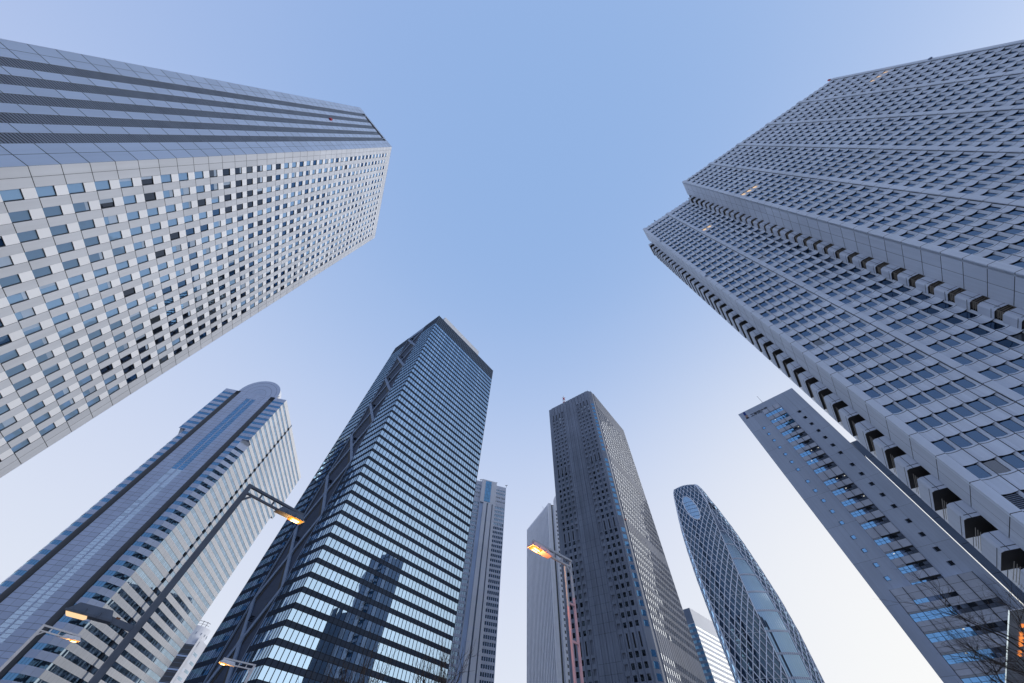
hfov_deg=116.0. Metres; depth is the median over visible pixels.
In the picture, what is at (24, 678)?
window
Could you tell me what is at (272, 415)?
window
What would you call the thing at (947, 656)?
window
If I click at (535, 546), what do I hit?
street lamp
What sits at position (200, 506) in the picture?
window
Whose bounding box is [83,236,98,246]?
window
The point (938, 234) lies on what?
window
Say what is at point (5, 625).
window
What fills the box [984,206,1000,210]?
window
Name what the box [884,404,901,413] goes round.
window
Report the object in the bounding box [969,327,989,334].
window
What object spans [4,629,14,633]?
window
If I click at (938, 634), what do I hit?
window
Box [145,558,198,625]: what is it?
window
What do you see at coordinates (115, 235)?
window
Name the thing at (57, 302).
window
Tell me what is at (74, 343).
window
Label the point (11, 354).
window
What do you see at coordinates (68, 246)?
window
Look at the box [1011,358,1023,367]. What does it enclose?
window
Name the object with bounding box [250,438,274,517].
window
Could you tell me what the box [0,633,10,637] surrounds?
window
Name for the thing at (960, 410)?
window
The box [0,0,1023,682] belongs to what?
sky
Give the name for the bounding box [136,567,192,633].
window
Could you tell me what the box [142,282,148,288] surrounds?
window
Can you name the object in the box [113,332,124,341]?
window
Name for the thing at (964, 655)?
window
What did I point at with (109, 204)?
window
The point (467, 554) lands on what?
window
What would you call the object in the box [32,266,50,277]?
window
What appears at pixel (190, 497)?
window
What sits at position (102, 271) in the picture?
window
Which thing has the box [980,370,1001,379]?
window
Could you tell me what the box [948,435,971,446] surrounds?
window
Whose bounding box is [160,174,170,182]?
window
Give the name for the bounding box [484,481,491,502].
top window
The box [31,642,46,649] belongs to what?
window
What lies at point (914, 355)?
window
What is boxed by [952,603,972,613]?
window
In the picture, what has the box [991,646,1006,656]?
window
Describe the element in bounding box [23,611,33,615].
window
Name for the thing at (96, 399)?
window
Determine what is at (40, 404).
window
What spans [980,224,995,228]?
window
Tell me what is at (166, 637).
window
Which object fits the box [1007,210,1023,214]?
window
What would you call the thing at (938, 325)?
window
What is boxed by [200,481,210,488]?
window
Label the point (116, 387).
window
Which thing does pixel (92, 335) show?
window
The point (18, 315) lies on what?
window
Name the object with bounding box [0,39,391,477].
office tower
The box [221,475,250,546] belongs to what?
window
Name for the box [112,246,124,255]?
window
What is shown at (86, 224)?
window
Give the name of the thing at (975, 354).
window
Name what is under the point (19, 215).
window
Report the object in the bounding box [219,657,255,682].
street lamp
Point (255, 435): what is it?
window
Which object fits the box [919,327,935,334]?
window
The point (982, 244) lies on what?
window
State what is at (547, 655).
ribbed tower
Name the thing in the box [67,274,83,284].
window
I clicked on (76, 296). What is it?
window
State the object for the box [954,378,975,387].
window
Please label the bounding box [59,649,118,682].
window
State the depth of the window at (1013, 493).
40.92 m
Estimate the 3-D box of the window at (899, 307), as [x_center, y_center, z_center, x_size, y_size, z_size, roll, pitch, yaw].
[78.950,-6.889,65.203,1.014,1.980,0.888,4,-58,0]
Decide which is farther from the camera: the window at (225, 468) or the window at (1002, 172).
the window at (225, 468)
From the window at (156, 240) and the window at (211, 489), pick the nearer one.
the window at (156, 240)
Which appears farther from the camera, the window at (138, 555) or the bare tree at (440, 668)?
the window at (138, 555)
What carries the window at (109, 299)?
in the office tower at (155, 223)
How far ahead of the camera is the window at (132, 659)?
166.13 m
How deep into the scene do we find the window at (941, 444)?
48.04 m
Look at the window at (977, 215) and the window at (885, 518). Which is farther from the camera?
the window at (885, 518)
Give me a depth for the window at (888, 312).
65.95 m
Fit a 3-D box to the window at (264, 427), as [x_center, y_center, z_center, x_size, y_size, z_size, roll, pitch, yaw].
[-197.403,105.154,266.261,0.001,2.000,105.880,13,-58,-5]
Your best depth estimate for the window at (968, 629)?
89.16 m
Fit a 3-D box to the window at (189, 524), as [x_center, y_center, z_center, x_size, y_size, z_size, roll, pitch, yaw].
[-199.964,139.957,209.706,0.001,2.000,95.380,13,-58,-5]
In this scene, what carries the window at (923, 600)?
in the college tower at (879, 525)
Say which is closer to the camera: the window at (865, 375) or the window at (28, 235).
the window at (28, 235)
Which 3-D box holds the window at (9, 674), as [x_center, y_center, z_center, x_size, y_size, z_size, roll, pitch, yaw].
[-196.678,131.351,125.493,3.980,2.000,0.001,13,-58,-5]
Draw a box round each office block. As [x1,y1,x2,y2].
[158,620,210,682]
[683,608,734,682]
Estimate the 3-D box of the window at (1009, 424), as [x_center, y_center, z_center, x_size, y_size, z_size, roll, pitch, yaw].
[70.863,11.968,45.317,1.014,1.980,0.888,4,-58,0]
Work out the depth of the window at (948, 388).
52.03 m
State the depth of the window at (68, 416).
68.69 m
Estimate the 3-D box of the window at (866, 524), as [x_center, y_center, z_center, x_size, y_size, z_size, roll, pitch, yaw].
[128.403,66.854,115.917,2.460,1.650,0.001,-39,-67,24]
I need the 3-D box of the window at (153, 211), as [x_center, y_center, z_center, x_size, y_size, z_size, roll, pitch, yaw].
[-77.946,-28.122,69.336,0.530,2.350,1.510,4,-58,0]
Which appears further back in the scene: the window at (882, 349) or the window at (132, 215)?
the window at (132, 215)
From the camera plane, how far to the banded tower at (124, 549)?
182.46 m
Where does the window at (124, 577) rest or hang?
in the banded tower at (124, 549)
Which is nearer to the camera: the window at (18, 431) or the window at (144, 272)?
the window at (18, 431)
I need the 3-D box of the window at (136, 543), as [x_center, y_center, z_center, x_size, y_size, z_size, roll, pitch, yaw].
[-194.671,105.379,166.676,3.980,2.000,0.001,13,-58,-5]
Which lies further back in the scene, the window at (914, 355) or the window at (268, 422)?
the window at (268, 422)
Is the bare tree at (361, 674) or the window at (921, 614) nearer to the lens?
the bare tree at (361, 674)
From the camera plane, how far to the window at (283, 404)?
282.45 m
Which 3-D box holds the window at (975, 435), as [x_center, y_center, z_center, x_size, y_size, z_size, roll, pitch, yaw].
[67.837,13.865,46.661,1.014,1.980,0.888,4,-58,0]
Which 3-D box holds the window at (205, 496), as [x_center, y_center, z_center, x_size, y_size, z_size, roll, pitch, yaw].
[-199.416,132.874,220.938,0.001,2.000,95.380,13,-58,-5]
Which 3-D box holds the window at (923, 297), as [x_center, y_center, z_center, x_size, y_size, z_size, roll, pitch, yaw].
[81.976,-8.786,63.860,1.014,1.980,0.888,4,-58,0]
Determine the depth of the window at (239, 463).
241.01 m
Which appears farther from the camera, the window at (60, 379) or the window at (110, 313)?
the window at (110, 313)
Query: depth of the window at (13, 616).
137.67 m
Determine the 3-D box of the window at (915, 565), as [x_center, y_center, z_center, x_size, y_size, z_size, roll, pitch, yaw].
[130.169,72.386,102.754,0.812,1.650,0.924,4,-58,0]
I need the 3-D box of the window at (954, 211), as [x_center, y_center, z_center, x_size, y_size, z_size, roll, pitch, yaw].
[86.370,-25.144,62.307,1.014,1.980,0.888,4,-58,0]
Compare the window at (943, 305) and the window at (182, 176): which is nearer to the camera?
the window at (943, 305)
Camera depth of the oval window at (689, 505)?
300.82 m
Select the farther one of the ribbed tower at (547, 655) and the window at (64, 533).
the ribbed tower at (547, 655)
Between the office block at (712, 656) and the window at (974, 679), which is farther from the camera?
the office block at (712, 656)
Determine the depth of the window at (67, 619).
140.46 m
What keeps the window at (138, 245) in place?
in the office tower at (155, 223)
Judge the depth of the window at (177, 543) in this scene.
200.49 m
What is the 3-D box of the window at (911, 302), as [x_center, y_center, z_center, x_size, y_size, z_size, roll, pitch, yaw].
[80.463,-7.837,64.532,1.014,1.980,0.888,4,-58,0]
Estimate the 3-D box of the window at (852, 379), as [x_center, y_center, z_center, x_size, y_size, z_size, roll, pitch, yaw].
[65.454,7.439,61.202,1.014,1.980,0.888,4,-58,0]
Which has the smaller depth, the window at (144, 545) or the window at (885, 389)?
the window at (885, 389)
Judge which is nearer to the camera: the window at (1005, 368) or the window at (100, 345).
the window at (1005, 368)
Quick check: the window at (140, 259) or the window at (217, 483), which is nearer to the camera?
the window at (140, 259)
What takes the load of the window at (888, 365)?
in the hotel tower at (846, 252)
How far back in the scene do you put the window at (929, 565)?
101.92 m
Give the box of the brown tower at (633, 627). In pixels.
[549,391,706,682]
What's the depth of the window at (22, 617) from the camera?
138.06 m
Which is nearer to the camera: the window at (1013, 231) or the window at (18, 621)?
the window at (1013, 231)
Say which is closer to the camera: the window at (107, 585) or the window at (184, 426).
the window at (107, 585)
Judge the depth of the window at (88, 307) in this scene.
63.88 m
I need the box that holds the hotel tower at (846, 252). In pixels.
[643,39,1023,591]
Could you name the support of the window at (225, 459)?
in the banded tower at (124, 549)
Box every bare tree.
[298,624,402,682]
[411,631,479,682]
[882,568,1023,682]
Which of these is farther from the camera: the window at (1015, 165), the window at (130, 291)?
the window at (130, 291)
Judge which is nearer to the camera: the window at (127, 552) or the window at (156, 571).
the window at (127, 552)
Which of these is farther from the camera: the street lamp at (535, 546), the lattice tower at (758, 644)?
the lattice tower at (758, 644)
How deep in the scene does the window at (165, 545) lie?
196.18 m
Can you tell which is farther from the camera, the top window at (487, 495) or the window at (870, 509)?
the top window at (487, 495)
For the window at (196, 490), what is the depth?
194.55 m
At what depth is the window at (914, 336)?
60.10 m
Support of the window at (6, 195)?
in the office tower at (155, 223)
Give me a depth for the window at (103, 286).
65.49 m
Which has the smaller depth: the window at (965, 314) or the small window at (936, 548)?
the window at (965, 314)
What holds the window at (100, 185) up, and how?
in the office tower at (155, 223)
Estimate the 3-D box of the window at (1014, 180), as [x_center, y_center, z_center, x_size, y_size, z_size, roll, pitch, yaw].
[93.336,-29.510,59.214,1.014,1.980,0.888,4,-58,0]
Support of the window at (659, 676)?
in the brown tower at (633, 627)
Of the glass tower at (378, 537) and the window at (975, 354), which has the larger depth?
the glass tower at (378, 537)
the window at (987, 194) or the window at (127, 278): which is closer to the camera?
the window at (987, 194)
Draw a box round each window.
[0,189,22,200]
[0,274,19,286]
[0,350,17,362]
[0,623,9,627]
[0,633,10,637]
[1,581,13,586]
[2,672,19,680]
[3,428,22,441]
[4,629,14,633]
[5,364,24,376]
[5,619,14,622]
[6,293,27,303]
[8,210,30,221]
[9,614,19,618]
[10,624,19,628]
[11,440,28,452]
[13,377,31,389]
[13,674,36,682]
[14,311,34,320]
[14,570,26,575]
[14,620,23,623]
[16,230,37,241]
[17,657,33,664]
[19,389,37,402]
[19,616,29,619]
[23,326,40,334]
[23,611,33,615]
[24,249,44,259]
[26,401,43,413]
[27,559,39,564]
[28,658,50,668]
[29,338,46,349]
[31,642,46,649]
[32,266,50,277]
[33,412,49,424]
[34,678,47,682]
[35,186,55,196]
[36,353,47,362]
[39,423,54,435]
[39,549,50,554]
[40,285,56,293]
[42,206,61,216]
[42,644,64,654]
[43,365,58,375]
[45,298,62,309]
[45,629,59,635]
[46,663,87,682]
[48,376,63,387]
[49,224,67,235]
[50,540,61,544]
[52,312,68,323]
[54,390,68,398]
[56,242,73,252]
[57,326,73,337]
[58,616,71,622]
[59,400,73,409]
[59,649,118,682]
[61,531,71,535]
[62,259,78,269]
[63,340,78,350]
[64,409,77,419]
[66,183,84,192]
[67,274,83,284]
[68,352,82,362]
[68,618,87,627]
[72,522,82,526]
[73,202,89,211]
[73,292,82,299]
[73,364,87,374]
[74,638,144,682]
[78,220,93,229]
[78,303,92,313]
[78,375,91,385]
[82,389,93,396]
[82,592,95,597]
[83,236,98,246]
[83,317,96,326]
[84,622,160,681]
[87,396,99,406]
[88,252,101,261]
[88,329,100,339]
[92,341,104,351]
[92,593,109,602]
[93,267,106,276]
[93,581,105,586]
[94,180,109,189]
[96,353,108,362]
[97,282,110,290]
[100,199,113,207]
[100,364,111,373]
[102,295,114,304]
[102,582,119,591]
[103,216,117,224]
[104,374,115,384]
[104,570,116,575]
[106,308,117,317]
[106,598,174,661]
[107,385,118,393]
[107,624,167,671]
[108,231,121,240]
[109,320,121,329]
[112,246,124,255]
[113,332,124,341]
[113,572,129,580]
[114,560,125,565]
[116,261,128,269]
[117,345,123,352]
[117,587,180,651]
[119,180,132,186]
[119,274,131,283]
[120,354,130,362]
[122,561,138,570]
[123,195,135,203]
[123,287,134,296]
[123,550,134,555]
[126,211,138,219]
[126,300,137,308]
[126,577,186,642]
[130,226,141,234]
[130,312,140,320]
[132,323,142,331]
[132,552,147,560]
[133,242,144,249]
[133,541,143,545]
[136,255,147,263]
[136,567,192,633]
[139,268,149,276]
[141,179,152,184]
[141,542,155,551]
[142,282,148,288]
[142,532,151,536]
[144,192,154,200]
[145,293,154,300]
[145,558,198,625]
[147,208,157,215]
[149,534,163,542]
[150,222,159,230]
[152,236,162,244]
[153,548,204,616]
[155,250,164,257]
[157,262,166,270]
[158,516,167,520]
[158,525,171,533]
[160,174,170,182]
[161,539,209,608]
[163,190,172,197]
[165,204,174,212]
[165,517,178,525]
[167,218,176,226]
[169,531,214,600]
[170,232,178,239]
[173,510,185,517]
[176,523,219,593]
[178,173,187,180]
[180,425,193,428]
[180,502,192,509]
[182,202,190,208]
[184,515,224,585]
[187,495,198,502]
[190,508,229,578]
[194,488,205,495]
[197,500,233,572]
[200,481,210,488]
[203,494,238,565]
[206,475,217,482]
[209,487,242,559]
[215,481,246,552]
[218,463,228,470]
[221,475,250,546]
[223,457,233,464]
[227,469,254,540]
[229,452,238,458]
[232,463,258,534]
[237,458,262,529]
[242,452,266,524]
[247,447,269,518]
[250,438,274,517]
[254,434,276,506]
[259,428,280,507]
[263,424,283,501]
[267,419,286,498]
[271,415,289,493]
[275,411,292,489]
[279,408,295,484]
[282,404,298,480]
[455,484,504,682]
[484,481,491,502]
[651,649,656,656]
[653,661,659,668]
[656,673,662,681]
[682,496,700,519]
[824,480,832,485]
[828,463,836,468]
[831,364,843,370]
[833,490,841,495]
[837,345,849,350]
[841,360,855,366]
[841,500,850,505]
[846,376,861,383]
[847,340,860,346]
[847,484,857,489]
[851,511,860,516]
[853,355,866,361]
[857,495,867,500]
[858,335,871,341]
[858,371,872,378]
[861,523,871,528]
[864,350,878,357]
[865,389,880,397]
[867,505,878,511]
[869,331,882,336]
[869,367,885,374]
[874,538,885,545]
[875,345,890,352]
[876,384,893,392]
[878,517,889,523]
[881,309,894,314]
[882,362,897,369]
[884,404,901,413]
[886,552,898,559]
[887,323,901,328]
[887,341,902,347]
[889,380,906,387]
[892,533,904,539]
[893,304,906,309]
[895,357,910,364]
[897,399,915,408]
[898,566,911,573]
[899,318,913,324]
[902,375,919,383]
[904,299,918,304]
[905,547,917,554]
[906,333,922,339]
[907,352,924,359]
[907,421,926,431]
[910,612,928,621]
[911,313,926,318]
[911,394,929,403]
[913,564,921,569]
[914,597,929,603]
[915,294,930,299]
[915,369,933,378]
[918,561,932,568]
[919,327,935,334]
[920,238,934,242]
[921,416,941,426]
[923,307,939,313]
[924,609,942,619]
[925,389,944,398]
[926,632,945,642]
[927,595,943,600]
[928,343,945,351]
[929,364,948,372]
[932,232,946,236]
[932,322,948,328]
[932,546,941,551]
[933,440,955,451]
[936,216,950,219]
[936,302,951,308]
[936,411,957,421]
[939,607,956,615]
[940,243,955,247]
[940,384,959,393]
[941,338,960,345]
[941,630,959,639]
[943,592,958,597]
[943,653,963,663]
[945,226,959,230]
[945,317,962,323]
[946,560,955,565]
[948,209,962,213]
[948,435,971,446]
[952,237,968,241]
[952,406,973,416]
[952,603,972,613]
[953,356,971,364]
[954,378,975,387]
[955,627,976,637]
[956,333,973,340]
[957,219,973,224]
[958,311,976,317]
[959,651,978,661]
[961,203,976,207]
[961,248,978,253]
[961,677,980,682]
[964,430,989,441]
[965,230,982,235]
[965,464,990,477]
[966,350,987,358]
[967,400,990,411]
[967,600,988,610]
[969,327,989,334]
[970,213,986,217]
[971,625,992,634]
[972,184,985,187]
[974,242,993,247]
[978,649,997,659]
[978,675,1000,682]
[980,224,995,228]
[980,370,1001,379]
[982,193,996,196]
[982,345,1003,353]
[982,425,1006,436]
[982,459,1009,473]
[983,395,1007,405]
[983,598,1003,607]
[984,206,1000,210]
[984,321,1004,328]
[985,177,999,180]
[985,255,1004,260]
[987,621,1006,631]
[989,235,1007,240]
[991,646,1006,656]
[993,217,1010,221]
[994,364,1017,373]
[996,186,1010,189]
[997,171,1013,173]
[997,339,1018,347]
[998,419,1023,431]
[1000,248,1019,253]
[1000,454,1023,467]
[1003,493,1023,508]
[1004,228,1023,233]
[1007,179,1023,182]
[1007,196,1023,199]
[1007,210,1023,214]
[1011,164,1023,166]
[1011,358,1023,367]
[1011,386,1023,395]
[1012,261,1023,267]
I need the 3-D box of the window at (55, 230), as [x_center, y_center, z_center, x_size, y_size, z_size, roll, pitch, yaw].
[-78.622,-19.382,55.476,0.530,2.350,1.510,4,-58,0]
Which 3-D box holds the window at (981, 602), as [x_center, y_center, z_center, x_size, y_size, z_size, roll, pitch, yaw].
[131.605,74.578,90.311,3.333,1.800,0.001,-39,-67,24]
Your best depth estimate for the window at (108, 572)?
155.49 m
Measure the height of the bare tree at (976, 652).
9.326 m
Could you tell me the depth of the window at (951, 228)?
60.54 m
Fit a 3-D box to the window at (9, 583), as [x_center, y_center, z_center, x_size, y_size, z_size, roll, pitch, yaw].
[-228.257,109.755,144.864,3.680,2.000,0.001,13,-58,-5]
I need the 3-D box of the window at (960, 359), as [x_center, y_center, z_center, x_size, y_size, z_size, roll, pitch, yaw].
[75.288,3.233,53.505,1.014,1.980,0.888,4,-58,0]
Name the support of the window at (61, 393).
in the office tower at (155, 223)
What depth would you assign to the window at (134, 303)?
72.49 m
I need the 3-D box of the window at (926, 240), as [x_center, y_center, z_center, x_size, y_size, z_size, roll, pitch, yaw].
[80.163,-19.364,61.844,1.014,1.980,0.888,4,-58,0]
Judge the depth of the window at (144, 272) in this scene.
72.61 m
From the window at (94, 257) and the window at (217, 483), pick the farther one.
the window at (217, 483)
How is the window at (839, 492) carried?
in the college tower at (879, 525)
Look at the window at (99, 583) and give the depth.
151.70 m
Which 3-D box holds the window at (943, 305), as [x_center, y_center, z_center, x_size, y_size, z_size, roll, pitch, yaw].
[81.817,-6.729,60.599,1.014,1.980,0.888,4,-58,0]
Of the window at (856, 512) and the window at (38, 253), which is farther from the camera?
the window at (856, 512)
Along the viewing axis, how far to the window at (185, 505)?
186.92 m
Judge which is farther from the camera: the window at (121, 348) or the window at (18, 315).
the window at (121, 348)
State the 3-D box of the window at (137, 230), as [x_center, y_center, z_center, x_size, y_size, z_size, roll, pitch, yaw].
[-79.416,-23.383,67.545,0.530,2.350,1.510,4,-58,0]
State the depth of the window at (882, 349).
61.85 m
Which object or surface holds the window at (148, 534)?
in the banded tower at (124, 549)
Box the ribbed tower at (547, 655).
[527,496,569,682]
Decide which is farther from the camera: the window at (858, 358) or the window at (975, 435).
the window at (858, 358)
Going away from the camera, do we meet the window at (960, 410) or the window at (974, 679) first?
the window at (960, 410)
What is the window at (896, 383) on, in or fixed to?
in the hotel tower at (846, 252)
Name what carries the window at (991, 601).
in the college tower at (879, 525)
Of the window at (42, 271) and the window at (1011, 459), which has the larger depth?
the window at (42, 271)
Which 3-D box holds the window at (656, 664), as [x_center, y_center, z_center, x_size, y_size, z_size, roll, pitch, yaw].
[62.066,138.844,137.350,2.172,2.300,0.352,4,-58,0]
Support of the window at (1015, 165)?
in the hotel tower at (846, 252)
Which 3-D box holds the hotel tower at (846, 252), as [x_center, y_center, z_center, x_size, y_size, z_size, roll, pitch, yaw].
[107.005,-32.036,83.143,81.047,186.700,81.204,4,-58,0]
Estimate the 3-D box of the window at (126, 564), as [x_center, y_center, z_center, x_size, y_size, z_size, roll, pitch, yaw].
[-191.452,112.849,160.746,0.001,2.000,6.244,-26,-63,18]
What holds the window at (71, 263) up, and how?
in the office tower at (155, 223)
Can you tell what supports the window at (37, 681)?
in the banded tower at (124, 549)
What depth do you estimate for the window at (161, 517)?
177.92 m
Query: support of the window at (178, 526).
in the banded tower at (124, 549)
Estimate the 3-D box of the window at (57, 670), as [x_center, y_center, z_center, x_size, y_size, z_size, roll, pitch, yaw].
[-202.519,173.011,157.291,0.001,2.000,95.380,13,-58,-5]
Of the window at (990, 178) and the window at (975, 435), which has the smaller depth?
the window at (975, 435)
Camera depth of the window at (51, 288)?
57.17 m
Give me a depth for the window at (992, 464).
43.72 m
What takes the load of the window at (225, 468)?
in the banded tower at (124, 549)
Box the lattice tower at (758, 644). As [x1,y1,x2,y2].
[673,484,824,682]
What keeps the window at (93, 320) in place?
in the office tower at (155, 223)
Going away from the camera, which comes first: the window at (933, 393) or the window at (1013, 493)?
the window at (1013, 493)
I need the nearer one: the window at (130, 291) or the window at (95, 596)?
the window at (130, 291)
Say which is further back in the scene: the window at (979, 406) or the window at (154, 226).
the window at (154, 226)
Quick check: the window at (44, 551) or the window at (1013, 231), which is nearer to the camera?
the window at (1013, 231)
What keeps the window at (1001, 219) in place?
in the hotel tower at (846, 252)
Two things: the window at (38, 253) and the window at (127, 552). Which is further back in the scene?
the window at (127, 552)
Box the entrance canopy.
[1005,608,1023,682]
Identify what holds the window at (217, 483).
in the banded tower at (124, 549)
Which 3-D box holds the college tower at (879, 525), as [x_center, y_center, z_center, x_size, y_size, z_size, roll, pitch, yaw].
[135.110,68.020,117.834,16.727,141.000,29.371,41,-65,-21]
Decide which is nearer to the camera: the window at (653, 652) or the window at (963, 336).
the window at (963, 336)
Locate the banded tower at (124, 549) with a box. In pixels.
[0,381,300,682]
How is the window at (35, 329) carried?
in the office tower at (155, 223)
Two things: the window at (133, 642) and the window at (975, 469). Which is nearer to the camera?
the window at (975, 469)
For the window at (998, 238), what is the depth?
54.57 m
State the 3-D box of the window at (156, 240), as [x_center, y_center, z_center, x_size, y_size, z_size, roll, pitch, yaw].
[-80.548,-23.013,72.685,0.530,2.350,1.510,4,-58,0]
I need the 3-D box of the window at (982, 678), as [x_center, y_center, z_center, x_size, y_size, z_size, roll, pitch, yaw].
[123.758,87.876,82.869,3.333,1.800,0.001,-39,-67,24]
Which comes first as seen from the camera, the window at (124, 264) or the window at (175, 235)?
the window at (124, 264)
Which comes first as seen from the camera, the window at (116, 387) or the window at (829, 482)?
the window at (116, 387)
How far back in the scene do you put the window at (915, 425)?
51.36 m
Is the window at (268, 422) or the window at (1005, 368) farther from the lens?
the window at (268, 422)
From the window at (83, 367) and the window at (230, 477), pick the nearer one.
the window at (83, 367)
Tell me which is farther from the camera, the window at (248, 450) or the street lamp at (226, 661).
the window at (248, 450)
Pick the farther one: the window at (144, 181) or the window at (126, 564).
the window at (126, 564)
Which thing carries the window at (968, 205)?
in the hotel tower at (846, 252)
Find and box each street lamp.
[0,624,81,671]
[64,484,304,682]
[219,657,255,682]
[527,539,583,682]
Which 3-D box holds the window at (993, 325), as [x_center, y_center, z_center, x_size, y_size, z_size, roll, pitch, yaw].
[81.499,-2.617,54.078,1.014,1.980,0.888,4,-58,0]
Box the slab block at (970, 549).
[851,440,1023,603]
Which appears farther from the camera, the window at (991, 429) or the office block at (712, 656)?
the office block at (712, 656)
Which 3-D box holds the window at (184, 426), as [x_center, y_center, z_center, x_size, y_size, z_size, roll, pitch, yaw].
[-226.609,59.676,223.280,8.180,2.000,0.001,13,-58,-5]
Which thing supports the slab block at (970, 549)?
on the ground
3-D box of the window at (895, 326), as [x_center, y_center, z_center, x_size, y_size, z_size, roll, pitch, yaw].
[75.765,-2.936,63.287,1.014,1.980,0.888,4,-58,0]
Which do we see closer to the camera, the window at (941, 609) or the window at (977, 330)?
the window at (977, 330)
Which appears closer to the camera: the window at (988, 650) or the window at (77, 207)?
the window at (77, 207)
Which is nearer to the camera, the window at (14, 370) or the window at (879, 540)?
the window at (14, 370)
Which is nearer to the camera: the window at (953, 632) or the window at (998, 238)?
the window at (998, 238)
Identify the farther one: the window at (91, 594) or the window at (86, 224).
the window at (91, 594)
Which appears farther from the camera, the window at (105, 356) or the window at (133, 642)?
the window at (133, 642)
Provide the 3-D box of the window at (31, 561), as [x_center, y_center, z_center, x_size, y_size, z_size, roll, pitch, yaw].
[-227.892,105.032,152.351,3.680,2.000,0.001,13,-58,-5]
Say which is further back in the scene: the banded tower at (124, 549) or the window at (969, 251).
the banded tower at (124, 549)
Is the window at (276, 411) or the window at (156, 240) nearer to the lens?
the window at (156, 240)
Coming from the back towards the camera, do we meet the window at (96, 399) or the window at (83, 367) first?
the window at (96, 399)
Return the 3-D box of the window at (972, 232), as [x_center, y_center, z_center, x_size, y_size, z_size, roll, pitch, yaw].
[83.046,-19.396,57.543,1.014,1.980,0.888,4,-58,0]
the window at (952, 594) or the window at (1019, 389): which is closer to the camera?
the window at (1019, 389)
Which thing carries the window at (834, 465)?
in the college tower at (879, 525)
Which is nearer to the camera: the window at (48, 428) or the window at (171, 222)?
the window at (48, 428)
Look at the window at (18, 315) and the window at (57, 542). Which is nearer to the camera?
the window at (18, 315)
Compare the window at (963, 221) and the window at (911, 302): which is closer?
the window at (963, 221)
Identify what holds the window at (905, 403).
in the hotel tower at (846, 252)
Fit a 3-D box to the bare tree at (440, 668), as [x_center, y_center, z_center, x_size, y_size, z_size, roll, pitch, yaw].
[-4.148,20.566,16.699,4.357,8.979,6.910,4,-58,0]
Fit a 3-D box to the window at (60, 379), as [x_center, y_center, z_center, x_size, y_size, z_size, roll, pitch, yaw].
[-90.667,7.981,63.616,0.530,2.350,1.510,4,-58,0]
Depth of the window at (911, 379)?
55.98 m
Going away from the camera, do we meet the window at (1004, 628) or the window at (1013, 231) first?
the window at (1013, 231)
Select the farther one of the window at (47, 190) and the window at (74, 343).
the window at (74, 343)
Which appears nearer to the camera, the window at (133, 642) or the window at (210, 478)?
the window at (133, 642)
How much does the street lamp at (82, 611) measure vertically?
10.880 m
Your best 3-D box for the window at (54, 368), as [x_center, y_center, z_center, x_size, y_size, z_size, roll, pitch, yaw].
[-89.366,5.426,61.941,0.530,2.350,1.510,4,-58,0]
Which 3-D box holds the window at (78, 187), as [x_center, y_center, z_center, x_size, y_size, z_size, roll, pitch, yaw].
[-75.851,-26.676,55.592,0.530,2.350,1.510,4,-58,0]
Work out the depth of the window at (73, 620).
141.99 m
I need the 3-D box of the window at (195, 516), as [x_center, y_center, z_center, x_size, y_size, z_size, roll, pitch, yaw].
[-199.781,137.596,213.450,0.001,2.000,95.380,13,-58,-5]
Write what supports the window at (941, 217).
in the hotel tower at (846, 252)
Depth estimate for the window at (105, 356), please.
70.60 m
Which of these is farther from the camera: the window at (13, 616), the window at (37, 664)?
the window at (13, 616)
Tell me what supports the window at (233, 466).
in the banded tower at (124, 549)
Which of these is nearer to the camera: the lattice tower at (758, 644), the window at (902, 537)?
the window at (902, 537)
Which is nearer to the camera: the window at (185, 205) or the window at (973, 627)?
the window at (185, 205)
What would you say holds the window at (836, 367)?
in the hotel tower at (846, 252)
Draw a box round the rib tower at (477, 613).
[447,479,507,682]
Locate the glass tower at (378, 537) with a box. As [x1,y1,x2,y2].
[183,316,492,682]
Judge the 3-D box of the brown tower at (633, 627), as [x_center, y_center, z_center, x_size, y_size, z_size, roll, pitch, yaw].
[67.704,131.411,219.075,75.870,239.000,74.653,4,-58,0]
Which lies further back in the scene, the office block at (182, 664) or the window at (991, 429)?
the office block at (182, 664)
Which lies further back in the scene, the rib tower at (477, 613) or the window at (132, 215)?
the rib tower at (477, 613)
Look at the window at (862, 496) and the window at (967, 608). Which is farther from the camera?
the window at (862, 496)
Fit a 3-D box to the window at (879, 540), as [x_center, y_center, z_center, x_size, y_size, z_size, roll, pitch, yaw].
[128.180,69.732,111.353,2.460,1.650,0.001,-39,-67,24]
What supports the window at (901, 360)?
in the hotel tower at (846, 252)
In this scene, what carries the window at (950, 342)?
in the hotel tower at (846, 252)
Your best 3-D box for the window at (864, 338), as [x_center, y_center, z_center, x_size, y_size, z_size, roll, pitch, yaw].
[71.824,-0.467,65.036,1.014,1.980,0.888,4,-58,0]
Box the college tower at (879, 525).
[738,388,1023,682]
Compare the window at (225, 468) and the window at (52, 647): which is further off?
the window at (225, 468)
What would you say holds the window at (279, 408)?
in the banded tower at (124, 549)
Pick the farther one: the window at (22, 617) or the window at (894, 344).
the window at (22, 617)
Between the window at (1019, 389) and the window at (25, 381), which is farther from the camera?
the window at (25, 381)
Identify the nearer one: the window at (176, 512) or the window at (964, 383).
the window at (964, 383)
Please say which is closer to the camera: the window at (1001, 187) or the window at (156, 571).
the window at (1001, 187)
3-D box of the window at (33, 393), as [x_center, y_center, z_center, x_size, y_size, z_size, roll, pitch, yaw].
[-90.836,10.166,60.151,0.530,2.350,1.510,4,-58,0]

